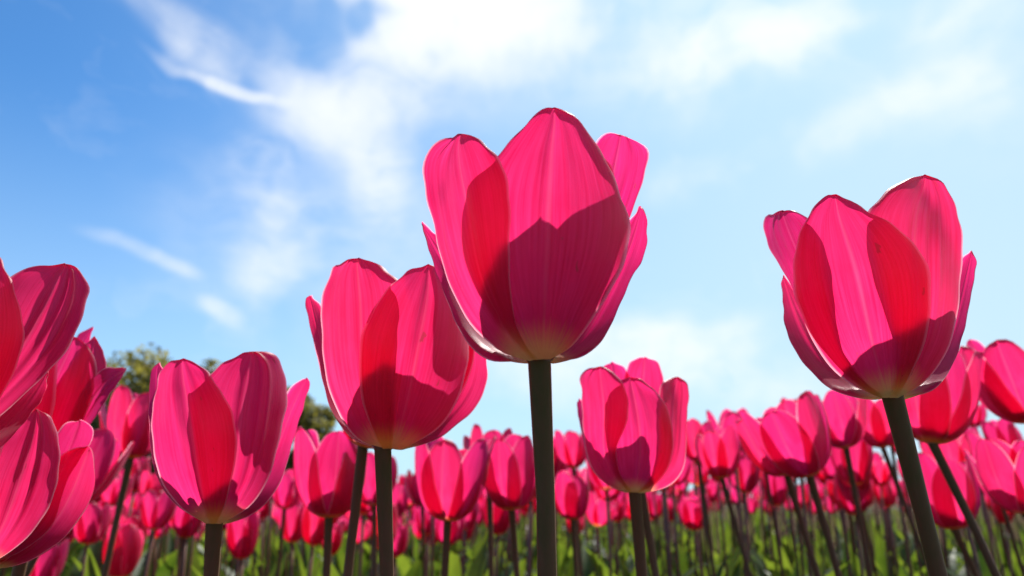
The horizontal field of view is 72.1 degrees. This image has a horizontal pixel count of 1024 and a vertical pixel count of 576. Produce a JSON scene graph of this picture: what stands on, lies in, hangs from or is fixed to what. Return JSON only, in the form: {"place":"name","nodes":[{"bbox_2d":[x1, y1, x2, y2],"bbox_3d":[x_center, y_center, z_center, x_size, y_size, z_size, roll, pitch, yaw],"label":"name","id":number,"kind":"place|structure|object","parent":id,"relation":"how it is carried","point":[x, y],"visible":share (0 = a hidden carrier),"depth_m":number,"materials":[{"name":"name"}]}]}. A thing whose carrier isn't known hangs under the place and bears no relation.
{"place":"outdoors","nodes":[
{"label":"outdoors","id":0,"kind":"place"},
{"bbox_2d":[0,0,1023,499],"label":"sky","id":1,"kind":"structure","parent":0,"point":[206,168],"materials":[{"name":"blue"}]},
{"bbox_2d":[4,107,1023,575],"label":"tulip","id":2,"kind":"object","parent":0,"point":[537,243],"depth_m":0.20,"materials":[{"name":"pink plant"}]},
{"bbox_3d":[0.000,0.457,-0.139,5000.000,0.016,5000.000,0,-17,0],"label":"ground","id":3,"kind":"structure","parent":0,"visible":0},
{"bbox_2d":[0,257,89,447],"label":"tulip","id":4,"kind":"object","parent":3,"relation":"on","point":[42,308],"visible":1,"depth_m":0.21,"materials":[{"name":"pink plant"}]},
{"bbox_2d":[0,409,94,567],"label":"tulip","id":5,"kind":"object","parent":3,"relation":"on","point":[47,477],"visible":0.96,"depth_m":0.26,"materials":[{"name":"pink plant"}]},
{"bbox_2d":[30,538,69,575],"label":"tulip","id":6,"kind":"object","parent":3,"relation":"on","point":[51,562],"visible":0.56,"depth_m":0.88,"materials":[{"name":"pink plant"}]},
{"bbox_2d":[11,326,125,575],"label":"tulip","id":7,"kind":"object","parent":3,"relation":"on","point":[83,379],"visible":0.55,"depth_m":0.33,"materials":[{"name":"pink plant"}]},
{"bbox_2d":[25,428,134,575],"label":"tulip","id":8,"kind":"object","parent":3,"relation":"on","point":[104,445],"visible":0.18,"depth_m":0.55,"materials":[{"name":"pink plant"}]},
{"bbox_2d":[74,502,113,575],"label":"tulip","id":9,"kind":"object","parent":3,"relation":"on","point":[92,525],"visible":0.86,"depth_m":1.00,"materials":[{"name":"pink plant"}]},
{"bbox_2d":[97,473,136,571],"bbox_3d":[-0.749,0.573,1.171,0.275,0.527,0.183,5,-18,-17],"label":"tulip","id":10,"kind":"object","parent":3,"relation":"on","point":[110,494],"visible":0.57,"depth_m":1.18,"materials":[{"name":"pink plant"}]},
{"bbox_2d":[103,522,143,575],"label":"tulip","id":11,"kind":"object","parent":3,"relation":"on","point":[127,551],"visible":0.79,"depth_m":0.87,"materials":[{"name":"pink plant"}]},
{"bbox_2d":[99,385,150,575],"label":"tulip","id":12,"kind":"object","parent":3,"relation":"on","point":[125,419],"visible":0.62,"depth_m":0.66,"materials":[{"name":"pink plant"}]},
{"bbox_2d":[91,343,172,467],"bbox_3d":[-21.013,7.688,39.342,10.368,9.380,10.398,0,-17,0],"label":"leafy tree","id":13,"kind":"object","parent":3,"relation":"on","point":[141,369],"visible":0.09,"depth_m":38.18,"materials":[{"name":"green plant"}]},
{"bbox_2d":[119,514,147,575],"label":"tulip","id":14,"kind":"object","parent":3,"relation":"on","point":[134,520],"visible":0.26,"depth_m":1.15,"materials":[{"name":"pink plant"}]},
{"bbox_2d":[128,457,150,516],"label":"tulip","id":15,"kind":"object","parent":3,"relation":"on","point":[140,465],"visible":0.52,"depth_m":1.34,"materials":[{"name":"pink plant"}]},
{"bbox_2d":[138,470,162,575],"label":"tulip","id":16,"kind":"object","parent":3,"relation":"on","point":[147,479],"visible":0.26,"depth_m":1.26,"materials":[{"name":"pink plant"}]},
{"bbox_2d":[141,490,176,575],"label":"tulip","id":17,"kind":"object","parent":3,"relation":"on","point":[157,513],"visible":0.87,"depth_m":0.97,"materials":[{"name":"pink plant"}]},
{"bbox_2d":[143,358,221,473],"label":"leafy tree","id":18,"kind":"object","parent":3,"relation":"on","point":[211,364],"visible":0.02,"depth_m":40.78,"materials":[{"name":"green plant"}]},
{"bbox_2d":[172,506,202,575],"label":"tulip","id":19,"kind":"object","parent":3,"relation":"on","point":[186,525],"visible":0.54,"depth_m":1.06,"materials":[{"name":"pink plant"}]},
{"bbox_2d":[148,351,309,575],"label":"tulip","id":20,"kind":"object","parent":3,"relation":"on","point":[222,435],"visible":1,"depth_m":0.27,"materials":[{"name":"pink plant"}]},
{"bbox_2d":[201,498,272,575],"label":"tulip","id":21,"kind":"object","parent":3,"relation":"on","point":[269,539],"visible":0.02,"depth_m":1.27,"materials":[{"name":"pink plant"}]},
{"bbox_2d":[226,512,259,575],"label":"tulip","id":22,"kind":"object","parent":3,"relation":"on","point":[242,535],"visible":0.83,"depth_m":0.94,"materials":[{"name":"pink plant"}]},
{"bbox_2d":[256,499,269,575],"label":"tulip","id":23,"kind":"object","parent":3,"relation":"on","point":[264,510],"visible":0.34,"depth_m":1.55,"materials":[{"name":"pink plant"}]},
{"bbox_2d":[271,469,300,575],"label":"tulip","id":24,"kind":"object","parent":3,"relation":"on","point":[285,496],"visible":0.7,"depth_m":1.09,"materials":[{"name":"pink plant"}]},
{"bbox_2d":[279,504,302,575],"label":"tulip","id":25,"kind":"object","parent":3,"relation":"on","point":[292,532],"visible":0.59,"depth_m":1.16,"materials":[{"name":"pink plant"}]},
{"bbox_2d":[284,386,336,472],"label":"leafy tree","id":26,"kind":"object","parent":3,"relation":"on","point":[323,425],"visible":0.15,"depth_m":41.26,"materials":[{"name":"green plant"}]},
{"bbox_2d":[301,505,324,575],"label":"tulip","id":27,"kind":"object","parent":3,"relation":"on","point":[312,528],"visible":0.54,"depth_m":0.95,"materials":[{"name":"pink plant"}]},
{"bbox_2d":[293,427,367,575],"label":"tulip","id":28,"kind":"object","parent":3,"relation":"on","point":[324,469],"visible":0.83,"depth_m":0.52,"materials":[{"name":"pink plant"}]},
{"bbox_2d":[322,523,342,572],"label":"tulip","id":29,"kind":"object","parent":3,"relation":"on","point":[337,535],"visible":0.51,"depth_m":1.46,"materials":[{"name":"pink plant"}]},
{"bbox_2d":[342,428,372,575],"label":"tulip","id":30,"kind":"object","parent":3,"relation":"on","point":[359,472],"visible":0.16,"depth_m":0.39,"materials":[{"name":"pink plant"}]},
{"bbox_2d":[356,517,370,552],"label":"tulip","id":31,"kind":"object","parent":3,"relation":"on","point":[367,529],"visible":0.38,"depth_m":1.59,"materials":[{"name":"pink plant"}]},
{"bbox_2d":[358,501,371,575],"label":"tulip","id":32,"kind":"object","parent":3,"relation":"on","point":[365,509],"visible":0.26,"depth_m":1.06,"materials":[{"name":"pink plant"}]},
{"bbox_2d":[362,452,397,575],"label":"tulip","id":33,"kind":"object","parent":3,"relation":"on","point":[369,497],"visible":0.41,"depth_m":0.86,"materials":[{"name":"pink plant"}]},
{"bbox_2d":[371,504,397,575],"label":"tulip","id":34,"kind":"object","parent":3,"relation":"on","point":[395,519],"visible":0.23,"depth_m":0.99,"materials":[{"name":"pink plant"}]},
{"bbox_2d":[305,257,487,575],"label":"tulip","id":35,"kind":"object","parent":3,"relation":"on","point":[402,364],"visible":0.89,"depth_m":0.26,"materials":[{"name":"pink plant"}]},
{"bbox_2d":[392,484,408,517],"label":"tulip","id":36,"kind":"object","parent":3,"relation":"on","point":[400,498],"visible":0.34,"depth_m":1.58,"materials":[{"name":"pink plant"}]},
{"bbox_2d":[393,522,408,575],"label":"tulip","id":37,"kind":"object","parent":3,"relation":"on","point":[400,543],"visible":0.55,"depth_m":1.30,"materials":[{"name":"pink plant"}]},
{"bbox_2d":[405,470,425,575],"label":"tulip","id":38,"kind":"object","parent":3,"relation":"on","point":[411,490],"visible":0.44,"depth_m":1.11,"materials":[{"name":"pink plant"}]},
{"bbox_2d":[414,505,434,575],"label":"tulip","id":39,"kind":"object","parent":3,"relation":"on","point":[427,517],"visible":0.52,"depth_m":1.22,"materials":[{"name":"pink plant"}]},
{"bbox_2d":[430,516,433,575],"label":"tulip","id":40,"kind":"object","parent":3,"relation":"on","point":[432,549],"visible":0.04,"depth_m":1.11,"materials":[{"name":"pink plant"}]},
{"bbox_2d":[434,517,465,544],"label":"tulip","id":41,"kind":"object","parent":3,"relation":"on","point":[457,528],"visible":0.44,"depth_m":1.00,"materials":[{"name":"pink plant"}]},
{"bbox_2d":[415,437,495,575],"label":"tulip","id":42,"kind":"object","parent":3,"relation":"on","point":[450,478],"visible":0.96,"depth_m":0.57,"materials":[{"name":"pink plant"}]},
{"bbox_2d":[462,503,478,575],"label":"tulip","id":43,"kind":"object","parent":3,"relation":"on","point":[471,518],"visible":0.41,"depth_m":1.33,"materials":[{"name":"pink plant"}]},
{"bbox_2d":[463,424,512,575],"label":"tulip","id":44,"kind":"object","parent":3,"relation":"on","point":[476,434],"visible":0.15,"depth_m":0.73,"materials":[{"name":"pink plant"}]},
{"bbox_2d":[482,492,509,575],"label":"tulip","id":45,"kind":"object","parent":3,"relation":"on","point":[501,523],"visible":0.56,"depth_m":1.08,"materials":[{"name":"pink plant"}]},
{"bbox_2d":[484,434,535,575],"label":"tulip","id":46,"kind":"object","parent":3,"relation":"on","point":[510,485],"visible":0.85,"depth_m":0.63,"materials":[{"name":"pink plant"}]},
{"bbox_2d":[0,454,1023,575],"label":"distant tulips","id":47,"kind":"object","parent":3,"relation":"on","point":[754,502],"visible":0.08,"depth_m":2.60,"materials":[{"name":"pink plant"}]},
{"bbox_2d":[527,493,535,575],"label":"tulip","id":48,"kind":"object","parent":3,"relation":"on","point":[529,541],"visible":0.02,"depth_m":1.00,"materials":[{"name":"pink plant"}]},
{"bbox_2d":[553,438,564,558],"bbox_3d":[0.080,0.512,1.057,0.230,0.576,0.068,-16,-23,42],"label":"tulip","id":49,"kind":"object","parent":3,"relation":"on","point":[559,466],"visible":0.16,"depth_m":1.14,"materials":[{"name":"pink plant"}]},
{"bbox_2d":[554,430,586,575],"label":"tulip","id":50,"kind":"object","parent":3,"relation":"on","point":[570,449],"visible":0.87,"depth_m":1.05,"materials":[{"name":"pink plant"}]},
{"bbox_2d":[555,469,589,575],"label":"tulip","id":51,"kind":"object","parent":3,"relation":"on","point":[572,498],"visible":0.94,"depth_m":0.83,"materials":[{"name":"pink plant"}]},
{"bbox_2d":[559,468,596,575],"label":"tulip","id":52,"kind":"object","parent":3,"relation":"on","point":[582,475],"visible":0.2,"depth_m":1.75,"materials":[{"name":"pink plant"}]},
{"bbox_2d":[586,458,613,575],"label":"tulip","id":53,"kind":"object","parent":3,"relation":"on","point":[598,482],"visible":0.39,"depth_m":1.06,"materials":[{"name":"pink plant"}]},
{"bbox_2d":[585,491,618,575],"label":"tulip","id":54,"kind":"object","parent":3,"relation":"on","point":[596,513],"visible":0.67,"depth_m":1.30,"materials":[{"name":"pink plant"}]},
{"bbox_2d":[593,484,620,571],"bbox_3d":[0.154,0.543,1.079,0.131,0.531,0.297,12,-21,-34],"label":"tulip","id":55,"kind":"object","parent":3,"relation":"on","point":[614,494],"visible":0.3,"depth_m":1.18,"materials":[{"name":"pink plant"}]},
{"bbox_2d":[613,496,625,575],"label":"tulip","id":56,"kind":"object","parent":3,"relation":"on","point":[619,515],"visible":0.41,"depth_m":1.48,"materials":[{"name":"pink plant"}]},
{"bbox_2d":[577,357,688,575],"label":"tulip","id":57,"kind":"object","parent":3,"relation":"on","point":[633,419],"visible":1,"depth_m":0.35,"materials":[{"name":"pink plant"}]},
{"bbox_2d":[641,493,659,575],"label":"tulip","id":58,"kind":"object","parent":3,"relation":"on","point":[650,544],"visible":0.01,"depth_m":0.51,"materials":[{"name":"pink plant"}]},
{"bbox_2d":[647,492,662,544],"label":"tulip","id":59,"kind":"object","parent":3,"relation":"on","point":[658,498],"visible":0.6,"depth_m":1.74,"materials":[{"name":"pink plant"}]},
{"bbox_2d":[652,491,664,575],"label":"tulip","id":60,"kind":"object","parent":3,"relation":"on","point":[659,539],"visible":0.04,"depth_m":1.52,"materials":[{"name":"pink plant"}]},
{"bbox_2d":[658,485,670,575],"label":"tulip","id":61,"kind":"object","parent":3,"relation":"on","point":[665,537],"visible":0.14,"depth_m":1.37,"materials":[{"name":"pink plant"}]},
{"bbox_2d":[663,487,672,575],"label":"tulip","id":62,"kind":"object","parent":3,"relation":"on","point":[668,533],"visible":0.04,"depth_m":1.00,"materials":[{"name":"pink plant"}]},
{"bbox_2d":[670,480,689,549],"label":"tulip","id":63,"kind":"object","parent":3,"relation":"on","point":[680,487],"visible":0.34,"depth_m":1.82,"materials":[{"name":"pink plant"}]},
{"bbox_2d":[671,457,692,575],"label":"tulip","id":64,"kind":"object","parent":3,"relation":"on","point":[685,473],"visible":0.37,"depth_m":1.10,"materials":[{"name":"pink plant"}]},
{"bbox_2d":[678,493,708,575],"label":"tulip","id":65,"kind":"object","parent":3,"relation":"on","point":[690,513],"visible":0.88,"depth_m":1.27,"materials":[{"name":"pink plant"}]},
{"bbox_2d":[687,464,708,575],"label":"tulip","id":66,"kind":"object","parent":3,"relation":"on","point":[690,478],"visible":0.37,"depth_m":1.54,"materials":[{"name":"pink plant"}]},
{"bbox_2d":[686,418,715,575],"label":"tulip","id":67,"kind":"object","parent":3,"relation":"on","point":[694,427],"visible":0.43,"depth_m":0.98,"materials":[{"name":"pink plant"}]},
{"bbox_2d":[692,461,710,575],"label":"tulip","id":68,"kind":"object","parent":3,"relation":"on","point":[705,542],"visible":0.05,"depth_m":1.19,"materials":[{"name":"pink plant"}]},
{"bbox_2d":[709,475,727,575],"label":"tulip","id":69,"kind":"object","parent":3,"relation":"on","point":[717,480],"visible":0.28,"depth_m":1.35,"materials":[{"name":"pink plant"}]},
{"bbox_2d":[695,426,751,575],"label":"tulip","id":70,"kind":"object","parent":3,"relation":"on","point":[718,452],"visible":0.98,"depth_m":0.86,"materials":[{"name":"pink plant"}]},
{"bbox_2d":[706,407,748,575],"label":"tulip","id":71,"kind":"object","parent":3,"relation":"on","point":[727,418],"visible":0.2,"depth_m":1.00,"materials":[{"name":"pink plant"}]},
{"bbox_2d":[729,456,759,564],"bbox_3d":[0.372,0.533,1.075,0.072,0.547,0.343,8,-19,-26],"label":"tulip","id":72,"kind":"object","parent":3,"relation":"on","point":[749,472],"visible":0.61,"depth_m":1.13,"materials":[{"name":"pink plant"}]},
{"bbox_2d":[747,456,783,575],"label":"tulip","id":73,"kind":"object","parent":3,"relation":"on","point":[774,522],"visible":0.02,"depth_m":1.18,"materials":[{"name":"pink plant"}]},
{"bbox_2d":[761,471,787,562],"bbox_3d":[0.505,0.585,1.235,0.088,0.541,0.177,12,-21,-34],"label":"tulip","id":74,"kind":"object","parent":3,"relation":"on","point":[779,488],"visible":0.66,"depth_m":1.28,"materials":[{"name":"pink plant"}]},
{"bbox_2d":[735,407,820,575],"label":"tulip","id":75,"kind":"object","parent":3,"relation":"on","point":[755,454],"visible":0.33,"depth_m":0.67,"materials":[{"name":"pink plant"}]},
{"bbox_2d":[739,391,841,575],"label":"tulip","id":76,"kind":"object","parent":3,"relation":"on","point":[793,438],"visible":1,"depth_m":0.58,"materials":[{"name":"pink plant"}]},
{"bbox_2d":[780,397,804,575],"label":"tulip","id":77,"kind":"object","parent":3,"relation":"on","point":[799,532],"visible":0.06,"depth_m":1.15,"materials":[{"name":"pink plant"}]},
{"bbox_2d":[787,491,800,575],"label":"tulip","id":78,"kind":"object","parent":3,"relation":"on","point":[792,526],"visible":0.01,"depth_m":1.40,"materials":[{"name":"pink plant"}]},
{"bbox_2d":[760,478,830,573],"bbox_3d":[0.554,0.632,1.556,0.269,0.638,0.095,-4,-17,12],"label":"tulip","id":79,"kind":"object","parent":3,"relation":"on","point":[763,529],"visible":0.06,"depth_m":1.60,"materials":[{"name":"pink plant"}]},
{"bbox_2d":[800,478,812,575],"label":"tulip","id":80,"kind":"object","parent":3,"relation":"on","point":[805,518],"visible":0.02,"depth_m":1.00,"materials":[{"name":"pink plant"}]},
{"bbox_2d":[808,473,818,554],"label":"tulip","id":81,"kind":"object","parent":3,"relation":"on","point":[811,519],"visible":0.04,"depth_m":1.50,"materials":[{"name":"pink plant"}]},
{"bbox_2d":[798,484,844,575],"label":"tulip","id":82,"kind":"object","parent":3,"relation":"on","point":[806,490],"visible":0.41,"depth_m":1.82,"materials":[{"name":"pink plant"}]},
{"bbox_2d":[816,473,831,537],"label":"tulip","id":83,"kind":"object","parent":3,"relation":"on","point":[821,478],"visible":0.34,"depth_m":2.03,"materials":[{"name":"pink plant"}]},
{"bbox_2d":[822,457,852,575],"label":"tulip","id":84,"kind":"object","parent":3,"relation":"on","point":[828,470],"visible":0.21,"depth_m":1.42,"materials":[{"name":"pink plant"}]},
{"bbox_2d":[841,507,850,575],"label":"tulip","id":85,"kind":"object","parent":3,"relation":"on","point":[846,541],"depth_m":1.18,"materials":[{"name":"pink plant"}]},
{"bbox_2d":[822,390,872,575],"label":"tulip","id":86,"kind":"object","parent":3,"relation":"on","point":[846,417],"visible":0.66,"depth_m":0.77,"materials":[{"name":"pink plant"}]},
{"bbox_2d":[830,439,872,575],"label":"tulip","id":87,"kind":"object","parent":3,"relation":"on","point":[861,452],"visible":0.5,"depth_m":0.92,"materials":[{"name":"pink plant"}]},
{"bbox_2d":[833,475,870,575],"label":"tulip","id":88,"kind":"object","parent":3,"relation":"on","point":[844,495],"visible":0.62,"depth_m":1.06,"materials":[{"name":"pink plant"}]},
{"bbox_2d":[834,468,877,575],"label":"tulip","id":89,"kind":"object","parent":3,"relation":"on","point":[865,484],"visible":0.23,"depth_m":1.05,"materials":[{"name":"pink plant"}]},
{"bbox_2d":[763,174,976,575],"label":"tulip","id":90,"kind":"object","parent":3,"relation":"on","point":[876,298],"visible":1,"depth_m":0.22,"materials":[{"name":"pink plant"}]},
{"bbox_2d":[871,460,890,575],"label":"tulip","id":91,"kind":"object","parent":3,"relation":"on","point":[881,476],"visible":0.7,"depth_m":1.51,"materials":[{"name":"pink plant"}]},
{"bbox_2d":[872,482,897,575],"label":"tulip","id":92,"kind":"object","parent":3,"relation":"on","point":[888,495],"visible":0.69,"depth_m":1.64,"materials":[{"name":"pink plant"}]},
{"bbox_2d":[857,398,927,571],"bbox_3d":[0.556,0.430,0.833,0.276,0.604,0.232,0,-17,0],"label":"tulip","id":93,"kind":"object","parent":3,"relation":"on","point":[877,434],"visible":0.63,"depth_m":0.89,"materials":[{"name":"pink plant"}]},
{"bbox_2d":[889,481,898,573],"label":"tulip","id":94,"kind":"object","parent":3,"relation":"on","point":[895,497],"visible":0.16,"depth_m":1.90,"materials":[{"name":"pink plant"}]},
{"bbox_2d":[889,443,913,575],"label":"tulip","id":95,"kind":"object","parent":3,"relation":"on","point":[902,519],"visible":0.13,"depth_m":0.97,"materials":[{"name":"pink plant"}]},
{"bbox_2d":[904,480,922,575],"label":"tulip","id":96,"kind":"object","parent":3,"relation":"on","point":[915,543],"depth_m":1.16,"materials":[{"name":"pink plant"}]},
{"bbox_2d":[918,452,980,575],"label":"tulip","id":97,"kind":"object","parent":3,"relation":"on","point":[946,512],"visible":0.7,"depth_m":0.67,"materials":[{"name":"pink plant"}]},
{"bbox_2d":[919,434,981,575],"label":"tulip","id":98,"kind":"object","parent":3,"relation":"on","point":[952,451],"visible":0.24,"depth_m":0.88,"materials":[{"name":"pink plant"}]},
{"bbox_2d":[905,351,1000,575],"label":"tulip","id":99,"kind":"object","parent":3,"relation":"on","point":[944,411],"visible":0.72,"depth_m":0.49,"materials":[{"name":"pink plant"}]},
{"bbox_2d":[965,425,1004,575],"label":"tulip","id":100,"kind":"object","parent":3,"relation":"on","point":[975,429],"visible":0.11,"depth_m":1.23,"materials":[{"name":"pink plant"}]},
{"bbox_2d":[980,488,997,567],"bbox_3d":[0.760,0.535,1.082,0.287,0.548,0.100,12,-21,-34],"label":"tulip","id":101,"kind":"object","parent":3,"relation":"on","point":[988,526],"visible":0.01,"depth_m":1.08,"materials":[{"name":"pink plant"}]},
{"bbox_2d":[959,339,1023,423],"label":"tulip","id":102,"kind":"object","parent":3,"relation":"on","point":[1002,386],"visible":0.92,"depth_m":0.51,"materials":[{"name":"pink plant"}]},
{"bbox_2d":[969,403,1014,575],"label":"tulip","id":103,"kind":"object","parent":3,"relation":"on","point":[980,416],"visible":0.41,"depth_m":1.40,"materials":[{"name":"pink plant"}]},
{"bbox_2d":[963,438,1023,518],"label":"tulip","id":104,"kind":"object","parent":3,"relation":"on","point":[997,468],"visible":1,"depth_m":0.60,"materials":[{"name":"pink plant"}]},
{"bbox_2d":[964,431,1023,575],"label":"tulip","id":105,"kind":"object","parent":3,"relation":"on","point":[974,437],"visible":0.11,"depth_m":0.99,"materials":[{"name":"pink plant"}]},
{"bbox_2d":[980,419,1023,519],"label":"tulip","id":106,"kind":"object","parent":3,"relation":"on","point":[1007,432],"visible":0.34,"depth_m":0.96,"materials":[{"name":"pink plant"}]},
{"bbox_2d":[991,501,1014,575],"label":"tulip","id":107,"kind":"object","parent":3,"relation":"on","point":[997,512],"visible":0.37,"depth_m":1.34,"materials":[{"name":"pink plant"}]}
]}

